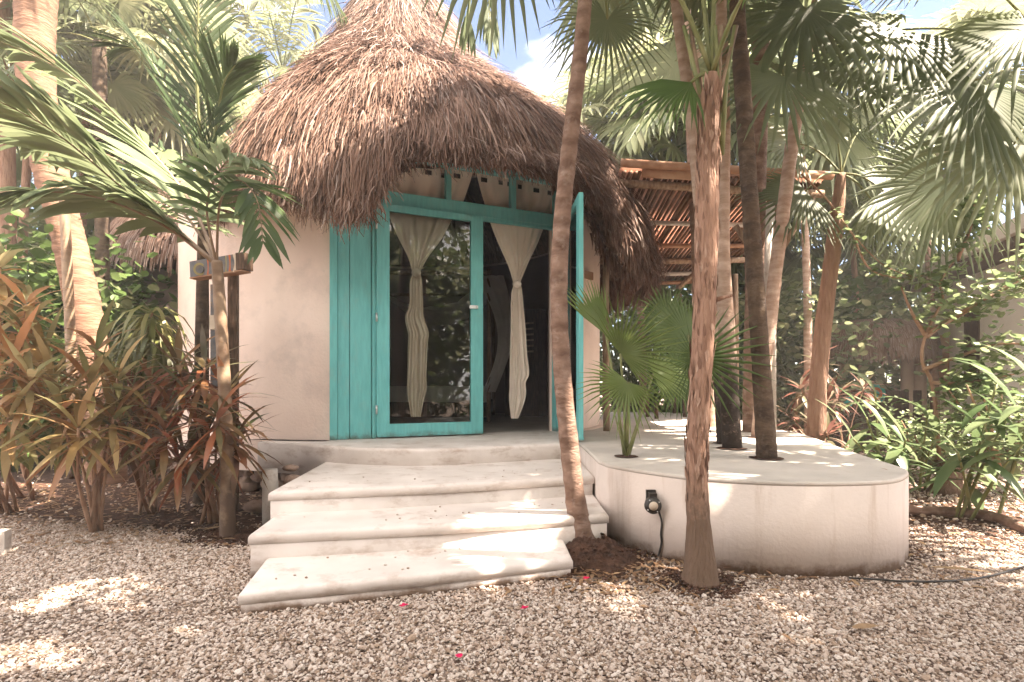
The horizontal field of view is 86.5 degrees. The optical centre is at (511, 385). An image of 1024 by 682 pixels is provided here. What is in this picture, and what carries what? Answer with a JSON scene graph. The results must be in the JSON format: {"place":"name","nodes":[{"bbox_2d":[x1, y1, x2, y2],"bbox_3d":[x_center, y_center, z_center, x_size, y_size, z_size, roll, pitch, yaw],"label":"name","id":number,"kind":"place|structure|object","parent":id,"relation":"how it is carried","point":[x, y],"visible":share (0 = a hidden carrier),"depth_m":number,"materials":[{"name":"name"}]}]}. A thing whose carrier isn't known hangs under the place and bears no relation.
{"place":"outdoors","nodes":[
{"label":"outdoors","id":0,"kind":"place"},
{"bbox_2d":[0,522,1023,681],"bbox_3d":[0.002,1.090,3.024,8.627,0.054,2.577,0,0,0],"label":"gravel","id":1,"kind":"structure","parent":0,"point":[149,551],"depth_m":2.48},
{"bbox_2d":[0,528,11,554],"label":"stone block","id":2,"kind":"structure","parent":1,"relation":"on","point":[5,541],"depth_m":3.56,"materials":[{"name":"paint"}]},
{"bbox_2d":[852,623,877,628],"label":"dry leaf","id":3,"kind":"object","parent":1,"relation":"on","point":[861,626],"visible":1,"depth_m":2.41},
{"bbox_2d":[849,566,1023,581],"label":"garden cable","id":4,"kind":"object","parent":1,"relation":"on","point":[975,578],"visible":0.99,"depth_m":3.03,"materials":[{"name":"black rubber"}]},
{"bbox_2d":[931,566,988,571],"bbox_3d":[2.596,1.062,3.140,0.280,0.015,0.050,0,0,31],"label":"stick","id":5,"kind":"object","parent":1,"relation":"on","point":[960,568],"visible":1,"depth_m":3.16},
{"bbox_2d":[0,391,1023,681],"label":"ground","id":6,"kind":"structure","parent":0,"point":[458,661],"depth_m":2.43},
{"bbox_2d":[17,182,92,245],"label":"background bush","id":7,"kind":"object","parent":6,"relation":"on","point":[33,210],"depth_m":11.29,"materials":[{"name":"green plant"}]},
{"bbox_2d":[17,204,110,245],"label":"background bush","id":8,"kind":"object","parent":6,"relation":"on","point":[88,226],"depth_m":11.21,"materials":[{"name":"green plant"}]},
{"bbox_2d":[1,170,134,395],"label":"background bush","id":9,"kind":"object","parent":6,"relation":"on","point":[21,231],"depth_m":8.77,"materials":[{"name":"green plant"}]},
{"bbox_2d":[16,115,122,238],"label":"background palm","id":10,"kind":"object","parent":6,"relation":"on","point":[90,222],"depth_m":11.01,"materials":[{"name":"green plant"}]},
{"bbox_2d":[17,216,135,303],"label":"background bush","id":11,"kind":"object","parent":6,"relation":"on","point":[27,230],"depth_m":8.49,"materials":[{"name":"green plant"}]},
{"bbox_2d":[0,225,175,456],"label":"background bush","id":12,"kind":"object","parent":6,"relation":"on","point":[106,292],"visible":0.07,"depth_m":7.06,"materials":[{"name":"green plant"}]},
{"bbox_2d":[0,209,177,471],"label":"background bush","id":13,"kind":"object","parent":6,"relation":"on","point":[35,282],"visible":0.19,"depth_m":6.76,"materials":[{"name":"green plant"}]},
{"bbox_2d":[0,234,177,469],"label":"background bush","id":14,"kind":"object","parent":6,"relation":"on","point":[126,303],"visible":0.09,"depth_m":6.91,"materials":[{"name":"green plant"}]},
{"bbox_2d":[0,297,184,533],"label":"cordyline","id":15,"kind":"object","parent":6,"relation":"on","point":[69,421],"visible":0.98,"depth_m":3.84,"materials":[{"name":"brown plant"}]},
{"bbox_2d":[0,0,208,257],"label":"background palm","id":16,"kind":"object","parent":6,"relation":"on","point":[74,5],"visible":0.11,"depth_m":8.39,"materials":[{"name":"green plant"}]},
{"bbox_2d":[0,0,240,238],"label":"background palm","id":17,"kind":"object","parent":6,"relation":"on","point":[155,45],"visible":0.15,"depth_m":8.62,"materials":[{"name":"green plant"}]},
{"bbox_2d":[0,449,263,543],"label":"planting bed soil","id":18,"kind":"structure","parent":6,"relation":"on","point":[47,476],"depth_m":4.97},
{"bbox_2d":[0,241,74,500],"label":"cordyline","id":19,"kind":"object","parent":18,"relation":"on","point":[26,295],"visible":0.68,"depth_m":4.35,"materials":[{"name":"brown plant"}]},
{"bbox_2d":[0,0,82,392],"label":"slim palm","id":20,"kind":"object","parent":18,"relation":"on","point":[8,167],"visible":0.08,"depth_m":7.55,"materials":[{"name":"green plant"}]},
{"bbox_2d":[0,289,85,514],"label":"cordyline","id":21,"kind":"object","parent":18,"relation":"on","point":[19,338],"visible":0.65,"depth_m":4.00,"materials":[{"name":"brown plant"}]},
{"bbox_2d":[0,416,90,497],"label":"drooping plant","id":22,"kind":"object","parent":18,"relation":"on","point":[23,459],"visible":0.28,"depth_m":4.29,"materials":[{"name":"brown plant"}]},
{"bbox_2d":[58,186,77,478],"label":"slim palm","id":23,"kind":"object","parent":18,"relation":"on","point":[67,265],"visible":0.41,"depth_m":5.57,"materials":[{"name":"plant"}]},
{"bbox_2d":[13,263,177,458],"bbox_3d":[-5.881,-0.139,8.750,3.794,3.882,3.680,0,0,-19],"label":"background bush","id":24,"kind":"object","parent":18,"relation":"on","point":[159,295],"visible":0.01,"depth_m":7.95,"materials":[{"name":"green plant"}]},
{"bbox_2d":[0,0,199,347],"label":"slim palm","id":25,"kind":"object","parent":18,"relation":"on","point":[128,96],"visible":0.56,"depth_m":7.37,"materials":[{"name":"green plant"}]},
{"bbox_2d":[63,356,218,514],"bbox_3d":[-2.770,0.431,4.171,1.578,1.361,0.903,0,0,32],"label":"cordyline","id":26,"kind":"object","parent":18,"relation":"on","point":[136,464],"visible":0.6,"depth_m":4.05,"materials":[{"name":"brown plant"}]},
{"bbox_2d":[87,296,207,484],"bbox_3d":[-3.507,0.176,5.039,1.804,1.866,0.861,0,0,39],"label":"striped plant","id":27,"kind":"object","parent":18,"relation":"on","point":[145,324],"visible":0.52,"depth_m":4.61,"materials":[{"name":"green plant"}]},
{"bbox_2d":[0,18,302,537],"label":"feather palm","id":28,"kind":"object","parent":18,"relation":"on","point":[63,137],"visible":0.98,"depth_m":3.70,"materials":[{"name":"plant"}]},
{"bbox_2d":[72,0,273,504],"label":"upright feather palm","id":29,"kind":"object","parent":18,"relation":"on","point":[233,76],"visible":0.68,"depth_m":4.92,"materials":[{"name":"green plant"}]},
{"bbox_2d":[12,0,348,484],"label":"coconut palm","id":30,"kind":"object","parent":18,"relation":"on","point":[38,19],"visible":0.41,"depth_m":6.09,"materials":[{"name":"brown plant"}]},
{"bbox_2d":[129,323,281,523],"bbox_3d":[-2.312,0.305,4.162,1.493,1.606,0.959,0,0,44],"label":"cordyline","id":31,"kind":"object","parent":18,"relation":"on","point":[206,442],"visible":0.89,"depth_m":4.03,"materials":[{"name":"brown plant"}]},
{"bbox_2d":[189,252,252,510],"bbox_3d":[-2.486,-0.006,4.718,0.581,2.213,0.233,0,0,13],"label":"wooden post","id":32,"kind":"object","parent":18,"relation":"on","point":[235,265],"visible":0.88,"depth_m":4.70,"materials":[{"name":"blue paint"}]},
{"bbox_2d":[262,468,278,523],"bbox_3d":[-1.930,0.894,4.351,0.124,0.451,0.125,0,0,0],"label":"stump post","id":33,"kind":"object","parent":18,"relation":"on","point":[272,481],"visible":0.53,"depth_m":4.30,"materials":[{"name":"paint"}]},
{"bbox_2d":[242,464,299,513],"bbox_3d":[-1.974,0.897,4.657,0.659,0.495,0.340,0,0,31],"label":"stone pile","id":34,"kind":"object","parent":18,"relation":"on","point":[254,506],"visible":0.38,"depth_m":4.61,"materials":[{"name":"stone"}]},
{"bbox_2d":[179,525,748,599],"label":"soil crumbs","id":35,"kind":"object","parent":18,"relation":"on","point":[243,533],"visible":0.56,"depth_m":3.19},
{"bbox_2d":[0,433,1021,639],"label":"leaf litter","id":36,"kind":"object","parent":18,"relation":"on","point":[508,590],"visible":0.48,"depth_m":3.72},
{"bbox_2d":[91,179,180,457],"bbox_3d":[-4.900,-1.250,9.300,3.700,4.700,3.700,0,0,0],"label":"thatched annex","id":37,"kind":"object","parent":6,"relation":"on","point":[164,245],"visible":0.09,"depth_m":7.60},
{"bbox_2d":[56,0,261,169],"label":"background palm","id":38,"kind":"object","parent":6,"relation":"on","point":[165,123],"visible":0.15,"depth_m":9.11,"materials":[{"name":"green plant"}]},
{"bbox_2d":[68,0,270,92],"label":"background palm","id":39,"kind":"object","parent":6,"relation":"on","point":[245,4],"visible":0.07,"depth_m":15.45,"materials":[{"name":"green plant"}]},
{"bbox_2d":[119,53,252,185],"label":"background palm","id":40,"kind":"object","parent":6,"relation":"on","point":[236,110],"visible":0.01,"depth_m":10.55,"materials":[{"name":"green plant"}]},
{"bbox_2d":[199,0,328,130],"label":"background palm","id":41,"kind":"object","parent":6,"relation":"on","point":[284,58],"visible":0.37,"depth_m":13.30,"materials":[{"name":"green plant"}]},
{"bbox_2d":[168,0,671,491],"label":"thatched hut","id":42,"kind":"object","parent":6,"relation":"on","point":[343,126],"visible":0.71,"depth_m":5.60,"materials":[{"name":"plant"}]},
{"bbox_2d":[376,203,482,437],"bbox_3d":[-0.858,-0.672,5.827,1.165,2.415,0.088,0,0,-24],"label":"door","id":43,"kind":"structure","parent":42,"relation":"in","point":[384,428],"depth_m":5.78,"materials":[{"name":"teal paint"}]},
{"bbox_2d":[390,269,510,421],"bbox_3d":[-1.255,-0.600,9.182,2.549,2.300,2.103,0,0,0],"label":"canopy bed","id":44,"kind":"object","parent":42,"relation":"on","point":[446,401],"visible":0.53,"depth_m":8.20,"materials":[{"name":"brown wood"}]},
{"bbox_2d":[505,309,546,416],"bbox_3d":[0.232,-0.400,9.873,0.700,1.900,0.365,0,0,34],"label":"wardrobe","id":45,"kind":"object","parent":42,"relation":"on","point":[535,404],"visible":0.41,"depth_m":9.68,"materials":[{"name":"brown wood"}]},
{"bbox_2d":[567,192,583,439],"bbox_3d":[0.636,-0.672,5.879,0.059,2.415,1.165,0,0,-4],"label":"door","id":46,"kind":"structure","parent":42,"relation":"in","point":[575,255],"depth_m":5.42,"materials":[{"name":"teal paint"}]},
{"bbox_2d":[584,270,592,279],"bbox_3d":[0.972,-1.421,7.020,0.210,0.100,0.030,0,0,-43],"label":"wall plaque","id":47,"kind":"object","parent":42,"relation":"attached to","point":[588,275],"depth_m":7.01,"materials":[{"name":"orange wood"}]},
{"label":"curtain rod","id":48,"kind":"object","parent":42,"relation":"attached to","visible":0},
{"bbox_2d":[387,167,472,416],"bbox_3d":[-0.892,-1.062,5.964,1.024,2.808,0.101,0,0,-23],"label":"curtain","id":49,"kind":"object","parent":48,"relation":"hanging from","point":[420,237],"visible":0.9,"depth_m":5.93,"materials":[{"name":"beige fabric"}]},
{"bbox_2d":[476,173,551,418],"bbox_3d":[0.108,-1.118,6.400,1.126,3.015,0.101,0,0,-23],"label":"curtain","id":50,"kind":"object","parent":48,"relation":"hanging from","point":[517,244],"visible":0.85,"depth_m":6.40,"materials":[{"name":"beige fabric"}]},
{"bbox_2d":[238,431,608,613],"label":"entrance steps","id":51,"kind":"structure","parent":6,"relation":"on","point":[342,505],"depth_m":3.50,"materials":[{"name":"concrete"}]},
{"bbox_2d":[420,0,672,576],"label":"slender palm","id":52,"kind":"object","parent":6,"relation":"on","point":[599,27],"visible":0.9,"depth_m":3.54,"materials":[{"name":"brown plant"}]},
{"bbox_2d":[534,51,686,411],"bbox_3d":[2.555,-3.526,14.175,5.564,9.354,5.633,0,0,0],"label":"background palm","id":53,"kind":"object","parent":6,"relation":"on","point":[562,101],"visible":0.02,"depth_m":13.57,"materials":[{"name":"green plant"}]},
{"bbox_2d":[548,38,735,412],"bbox_3d":[2.375,-2.834,11.035,4.250,7.972,4.089,0,0,0],"label":"background palm","id":54,"kind":"object","parent":6,"relation":"on","point":[661,146],"visible":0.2,"depth_m":10.67,"materials":[{"name":"green plant"}]},
{"bbox_2d":[600,288,690,411],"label":"background bush","id":55,"kind":"object","parent":6,"relation":"on","point":[624,364],"visible":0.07,"depth_m":12.10,"materials":[{"name":"green plant"}]},
{"bbox_2d":[600,279,691,411],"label":"background bush","id":56,"kind":"object","parent":6,"relation":"on","point":[625,371],"visible":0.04,"depth_m":14.89,"materials":[{"name":"green plant"}]},
{"bbox_2d":[589,0,705,412],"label":"background palm","id":57,"kind":"object","parent":6,"relation":"on","point":[660,12],"visible":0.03,"depth_m":12.28,"materials":[{"name":"green plant"}]},
{"bbox_2d":[613,255,743,390],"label":"background palm","id":58,"kind":"object","parent":6,"relation":"on","point":[689,287],"visible":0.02,"depth_m":13.11,"materials":[{"name":"green plant"}]},
{"bbox_2d":[608,0,765,589],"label":"shaggy palm","id":59,"kind":"object","parent":6,"relation":"on","point":[700,570],"visible":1,"depth_m":2.95,"materials":[{"name":"brown plant"}]},
{"bbox_2d":[600,282,802,413],"bbox_3d":[3.862,-0.453,12.085,3.615,3.972,4.333,0,0,-36],"label":"background bush","id":60,"kind":"object","parent":6,"relation":"on","point":[683,292],"visible":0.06,"depth_m":11.40,"materials":[{"name":"green plant"}]},
{"bbox_2d":[546,412,908,576],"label":"raised terrace","id":61,"kind":"structure","parent":6,"relation":"on","point":[813,508],"depth_m":3.27,"materials":[{"name":"paint"}]},
{"bbox_2d":[567,279,691,455],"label":"young fan palm","id":62,"kind":"object","parent":61,"relation":"on","point":[594,311],"visible":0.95,"depth_m":4.08,"materials":[{"name":"green plant"}]},
{"bbox_2d":[633,489,662,571],"bbox_3d":[0.833,0.891,3.334,0.114,0.447,0.364,0,0,29],"label":"spotlight","id":63,"kind":"object","parent":61,"relation":"attached to","point":[652,504],"visible":0.92,"depth_m":3.40,"materials":[{"name":"black metal"}]},
{"bbox_2d":[547,0,762,443],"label":"dark slim palm","id":64,"kind":"object","parent":61,"relation":"on","point":[681,48],"visible":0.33,"depth_m":5.15,"materials":[{"name":"brown plant"}]},
{"bbox_2d":[645,0,742,447],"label":"dappled palm","id":65,"kind":"object","parent":61,"relation":"on","point":[731,435],"visible":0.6,"depth_m":4.76,"materials":[{"name":"brown plant"}]},
{"bbox_2d":[632,285,776,421],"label":"star fan palm","id":66,"kind":"object","parent":61,"relation":"on","point":[680,316],"visible":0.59,"depth_m":5.17,"materials":[{"name":"green plant"}]},
{"bbox_2d":[649,0,777,458],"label":"dark palm","id":67,"kind":"object","parent":61,"relation":"on","point":[765,436],"visible":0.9,"depth_m":4.09,"materials":[{"name":"brown plant"}]},
{"bbox_2d":[600,159,834,425],"bbox_3d":[2.557,-1.032,8.172,2.624,3.204,3.804,0,0,0],"label":"slatted pergola","id":68,"kind":"object","parent":61,"relation":"on","point":[669,200],"visible":0.3,"depth_m":7.02,"materials":[{"name":"brown wood"}]},
{"bbox_2d":[642,169,690,179],"bbox_3d":[1.864,-2.509,6.400,0.675,0.201,0.020,0,0,0],"label":"loose board","id":69,"kind":"object","parent":68,"relation":"on","point":[666,174],"visible":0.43,"depth_m":6.39,"materials":[{"name":"orange wood"}]},
{"bbox_2d":[695,0,943,436],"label":"leaning palm","id":70,"kind":"object","parent":61,"relation":"on","point":[778,248],"visible":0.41,"depth_m":5.77,"materials":[{"name":"brown plant"}]},
{"bbox_2d":[584,23,873,280],"bbox_3d":[3.737,-2.873,10.826,5.820,8.050,5.703,0,0,0],"label":"background palm","id":71,"kind":"object","parent":6,"relation":"on","point":[628,143],"visible":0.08,"depth_m":9.57,"materials":[{"name":"green plant"}]},
{"bbox_2d":[669,276,846,427],"bbox_3d":[5.015,-0.345,12.595,4.294,4.529,4.426,0,0,-40],"label":"background bush","id":72,"kind":"object","parent":6,"relation":"on","point":[784,293],"visible":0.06,"depth_m":11.71,"materials":[{"name":"green plant"}]},
{"bbox_2d":[687,215,845,400],"bbox_3d":[5.815,-2.081,13.639,4.227,6.467,4.234,0,0,0],"label":"background palm","id":73,"kind":"object","parent":6,"relation":"on","point":[785,263],"visible":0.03,"depth_m":12.81,"materials":[{"name":"green plant"}]},
{"bbox_2d":[656,219,914,417],"bbox_3d":[7.100,-1.171,15.144,6.956,7.117,6.748,0,0,-41],"label":"background bush","id":74,"kind":"object","parent":6,"relation":"on","point":[847,270],"visible":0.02,"depth_m":13.88,"materials":[{"name":"green plant"}]},
{"bbox_2d":[678,254,922,444],"bbox_3d":[5.397,-0.242,10.274,3.987,4.206,4.110,0,0,30],"label":"background bush","id":75,"kind":"object","parent":6,"relation":"on","point":[849,327],"visible":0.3,"depth_m":9.97,"materials":[{"name":"green plant"}]},
{"bbox_2d":[732,257,917,424],"bbox_3d":[6.796,-0.692,12.830,5.000,4.584,4.171,0,0,37],"label":"background bush","id":76,"kind":"object","parent":6,"relation":"on","point":[858,281],"visible":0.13,"depth_m":11.92,"materials":[{"name":"green plant"}]},
{"bbox_2d":[736,160,944,320],"bbox_3d":[7.602,-2.135,13.121,5.184,6.576,5.183,0,0,0],"label":"background palm","id":77,"kind":"object","parent":6,"relation":"on","point":[798,262],"visible":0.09,"depth_m":12.30,"materials":[{"name":"green plant"}]},
{"bbox_2d":[779,256,929,412],"bbox_3d":[9.334,-0.655,14.307,5.375,5.499,5.214,0,0,-14],"label":"background bush","id":78,"kind":"object","parent":6,"relation":"on","point":[894,380],"visible":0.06,"depth_m":13.47,"materials":[{"name":"green plant"}]},
{"bbox_2d":[812,318,941,438],"bbox_3d":[7.581,-0.150,11.500,2.380,2.500,2.380,0,0,0],"label":"thatched kiosk","id":79,"kind":"object","parent":6,"relation":"on","point":[908,358],"visible":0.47,"depth_m":11.08,"materials":[{"name":"white paint"}]},
{"bbox_2d":[828,253,929,421],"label":"background bush","id":80,"kind":"object","parent":6,"relation":"on","point":[910,296],"visible":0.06,"depth_m":13.17,"materials":[{"name":"green plant"}]},
{"bbox_2d":[811,222,956,389],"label":"background palm","id":81,"kind":"object","parent":6,"relation":"on","point":[908,266],"visible":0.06,"depth_m":13.48,"materials":[{"name":"green plant"}]},
{"bbox_2d":[843,113,962,381],"bbox_3d":[8.140,-2.863,13.009,5.274,8.030,5.376,0,0,0],"label":"background palm","id":82,"kind":"object","parent":6,"relation":"on","point":[854,269],"depth_m":12.96,"materials":[{"name":"green plant"}]},
{"bbox_2d":[794,0,1023,294],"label":"overhanging palm","id":83,"kind":"object","parent":6,"relation":"on","point":[987,120],"visible":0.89,"depth_m":4.63,"materials":[{"name":"green plant"}]},
{"bbox_2d":[815,38,1023,428],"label":"background palm","id":84,"kind":"object","parent":6,"relation":"on","point":[934,372],"visible":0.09,"depth_m":10.51,"materials":[{"name":"green plant"}]},
{"bbox_2d":[883,0,1023,228],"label":"background palm","id":85,"kind":"object","parent":6,"relation":"on","point":[966,9],"visible":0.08,"depth_m":10.32,"materials":[{"name":"green plant"}]},
{"bbox_2d":[898,213,1023,450],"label":"white building","id":86,"kind":"structure","parent":6,"relation":"on","point":[974,329],"depth_m":9.48,"materials":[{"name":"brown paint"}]},
{"bbox_2d":[938,335,948,381],"bbox_3d":[8.835,-0.537,11.000,0.900,0.950,0.050,0,0,-9],"label":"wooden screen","id":87,"kind":"object","parent":86,"relation":"attached to","point":[944,353],"visible":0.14,"depth_m":10.96,"materials":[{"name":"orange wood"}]},
{"bbox_2d":[964,304,979,390],"bbox_3d":[8.534,-0.700,10.090,0.040,1.600,0.550,0,0,18],"label":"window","id":88,"kind":"structure","parent":86,"relation":"in","point":[972,328],"depth_m":10.04,"materials":[{"name":"wood"}]},
{"bbox_2d":[20,0,1023,386],"label":"sky","id":89,"kind":"structure","parent":0,"point":[527,63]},
{"bbox_2d":[654,402,658,418],"bbox_3d":[2.401,0.421,9.046,0.066,0.279,0.067,0,0,0],"label":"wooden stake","id":90,"kind":"object","parent":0,"point":[656,412],"visible":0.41,"depth_m":9.02,"materials":[{"name":"brown wood"}]},
{"bbox_2d":[826,436,1023,559],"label":"garden soil","id":91,"kind":"structure","parent":0,"point":[935,521],"depth_m":4.23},
{"bbox_2d":[0,447,1023,523],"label":"gravel","id":92,"kind":"structure","parent":91,"relation":"on","point":[1012,496],"depth_m":5.10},
{"bbox_2d":[459,0,715,426],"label":"coconut palm","id":93,"kind":"object","parent":91,"relation":"on","point":[485,28],"visible":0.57,"depth_m":6.13,"materials":[{"name":"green plant"}]},
{"bbox_2d":[592,0,936,431],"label":"overhead palm","id":94,"kind":"object","parent":91,"relation":"on","point":[806,27],"visible":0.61,"depth_m":4.55,"materials":[{"name":"green plant"}]},
{"bbox_2d":[652,106,876,290],"bbox_3d":[4.928,-2.479,11.593,5.165,7.264,5.220,0,0,0],"label":"background palm","id":95,"kind":"object","parent":91,"relation":"on","point":[788,255],"visible":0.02,"depth_m":11.18,"materials":[{"name":"green plant"}]},
{"bbox_2d":[683,0,947,433],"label":"background palm","id":96,"kind":"object","parent":91,"relation":"on","point":[819,162],"visible":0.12,"depth_m":9.32,"materials":[{"name":"green plant"}]},
{"bbox_2d":[776,344,854,435],"bbox_3d":[3.774,0.284,6.915,1.353,1.650,0.828,0,0,-31],"label":"cordyline","id":97,"kind":"object","parent":91,"relation":"on","point":[798,399],"visible":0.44,"depth_m":6.89,"materials":[{"name":"red plant"}]},
{"bbox_2d":[791,409,858,447],"bbox_3d":[3.610,0.624,6.359,0.800,0.967,0.844,0,0,0],"label":"cordyline","id":98,"kind":"object","parent":91,"relation":"on","point":[830,425],"visible":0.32,"depth_m":6.31,"materials":[{"name":"red plant"}]},
{"bbox_2d":[730,85,965,441],"bbox_3d":[3.748,-1.422,6.048,2.377,4.806,1.653,0,0,29],"label":"crowned palm","id":99,"kind":"object","parent":91,"relation":"on","point":[804,204],"visible":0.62,"depth_m":6.21,"materials":[{"name":"green plant"}]},
{"bbox_2d":[800,173,940,290],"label":"climbing vine","id":100,"kind":"object","parent":99,"relation":"attached to","point":[908,273],"visible":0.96,"depth_m":5.69,"materials":[{"name":"green plant"}]},
{"bbox_2d":[827,372,885,448],"bbox_3d":[5.380,0.422,8.592,1.316,1.365,0.711,0,0,-19],"label":"cordyline","id":101,"kind":"object","parent":91,"relation":"on","point":[864,384],"visible":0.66,"depth_m":8.60,"materials":[{"name":"red plant"}]},
{"bbox_2d":[816,370,960,491],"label":"ginger plant","id":102,"kind":"object","parent":91,"relation":"on","point":[895,454],"visible":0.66,"depth_m":5.18,"materials":[{"name":"green plant"}]},
{"bbox_2d":[892,384,968,491],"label":"ginger plant","id":103,"kind":"object","parent":91,"relation":"on","point":[934,420],"visible":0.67,"depth_m":5.45,"materials":[{"name":"green plant"}]},
{"bbox_2d":[862,396,1008,480],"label":"shrub","id":104,"kind":"object","parent":91,"relation":"on","point":[918,439],"visible":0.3,"depth_m":6.22,"materials":[{"name":"green plant"}]},
{"bbox_2d":[926,459,962,495],"bbox_3d":[4.401,0.940,5.538,0.348,0.388,0.337,0,0,0],"label":"tree stump","id":105,"kind":"object","parent":91,"relation":"on","point":[948,487],"visible":0.39,"depth_m":5.41,"materials":[{"name":"brown wood"}]},
{"bbox_2d":[901,177,1023,459],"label":"round leaf tree","id":106,"kind":"object","parent":91,"relation":"on","point":[988,301],"visible":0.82,"depth_m":5.47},
{"bbox_2d":[904,343,1023,519],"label":"ginger plant","id":107,"kind":"object","parent":91,"relation":"on","point":[1008,471],"visible":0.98,"depth_m":4.40,"materials":[{"name":"green plant"}]},
{"bbox_2d":[909,506,1023,533],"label":"edging log","id":108,"kind":"object","parent":91,"relation":"on","point":[1008,521],"visible":0.69,"depth_m":4.49,"materials":[{"name":"brown wood"}]},
{"bbox_2d":[918,361,1023,487],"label":"shrub","id":109,"kind":"object","parent":91,"relation":"on","point":[1003,406],"visible":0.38,"depth_m":5.31,"materials":[{"name":"green plant"}]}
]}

